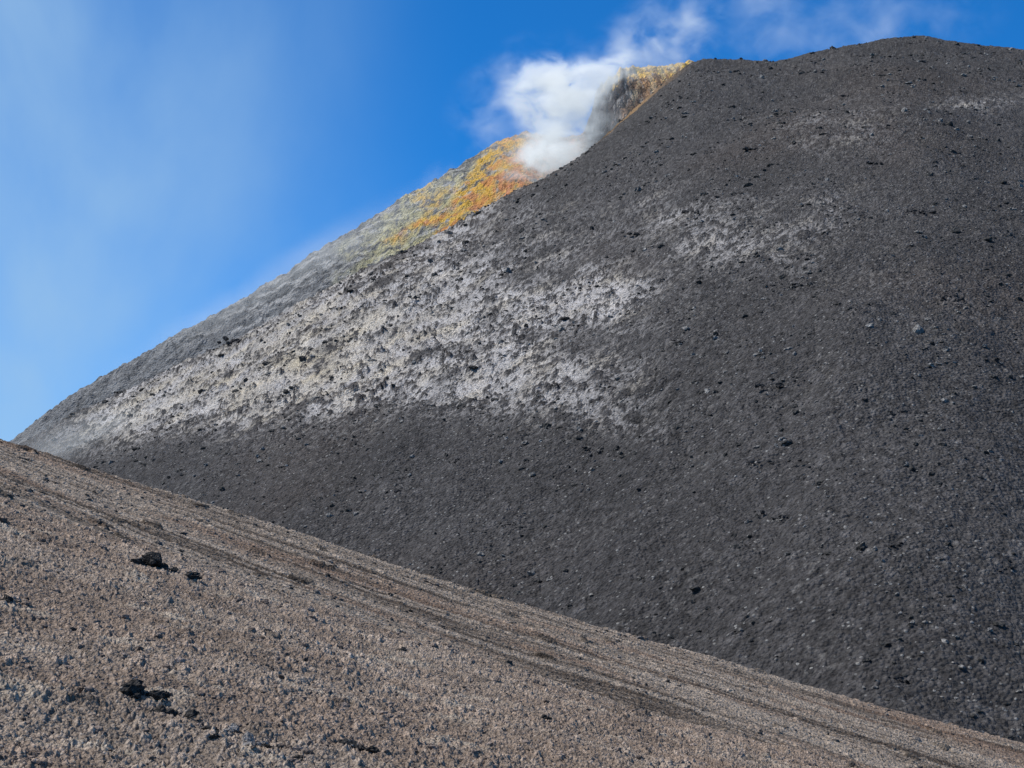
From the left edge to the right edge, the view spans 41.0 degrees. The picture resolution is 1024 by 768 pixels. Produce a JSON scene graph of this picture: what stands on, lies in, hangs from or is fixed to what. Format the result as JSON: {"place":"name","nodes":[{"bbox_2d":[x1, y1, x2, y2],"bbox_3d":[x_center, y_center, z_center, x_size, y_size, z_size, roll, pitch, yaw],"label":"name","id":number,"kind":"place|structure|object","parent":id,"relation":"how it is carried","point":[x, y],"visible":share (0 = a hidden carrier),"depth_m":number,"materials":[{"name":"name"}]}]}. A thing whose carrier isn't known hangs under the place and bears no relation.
{"place":"outdoors","nodes":[
{"label":"outdoors","id":0,"kind":"place"},
{"bbox_2d":[0,497,852,767],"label":"scoria ground","id":1,"kind":"structure","parent":0,"point":[110,666],"depth_m":15.65,"materials":[{"name":"grey gravel"}]},
{"bbox_2d":[3,551,551,760],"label":"lava rocks","id":2,"kind":"object","parent":1,"relation":"on","point":[135,688],"visible":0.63,"depth_m":12.02,"materials":[{"name":"black stone"}]},
{"bbox_2d":[0,500,849,767],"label":"scoria stones","id":3,"kind":"object","parent":1,"relation":"on","point":[342,705],"visible":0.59,"depth_m":15.87,"materials":[{"name":"grey stone"}]},
{"bbox_2d":[0,439,1023,767],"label":"ash slope","id":4,"kind":"structure","parent":0,"point":[612,675],"depth_m":52.18,"materials":[{"name":"grey gravel"}]},
{"bbox_2d":[0,441,1023,767],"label":"ash slope stones","id":5,"kind":"object","parent":4,"relation":"on","point":[850,763],"visible":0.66,"depth_m":51.47,"materials":[{"name":"grey stone"}]},
{"bbox_2d":[0,0,1023,440],"label":"sky","id":6,"kind":"structure","parent":0,"point":[163,163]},
{"bbox_2d":[18,35,1023,742],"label":"volcanic cone","id":7,"kind":"object","parent":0,"point":[616,539],"visible":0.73,"depth_m":140.52,"materials":[{"name":"grey gravel"}]},
{"bbox_2d":[26,35,1023,739],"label":"lava boulders","id":8,"kind":"object","parent":7,"relation":"on","point":[920,329],"visible":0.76,"depth_m":159.57,"materials":[{"name":"grey stone"}]},
{"bbox_3d":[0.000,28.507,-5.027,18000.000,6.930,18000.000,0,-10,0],"label":"ground","id":9,"kind":"structure","parent":0,"visible":0},
{"bbox_2d":[9,60,693,443],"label":"crater rim","id":10,"kind":"object","parent":9,"relation":"on","point":[489,174],"visible":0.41,"depth_m":289.36,"materials":[{"name":"grey stone"}]}
]}

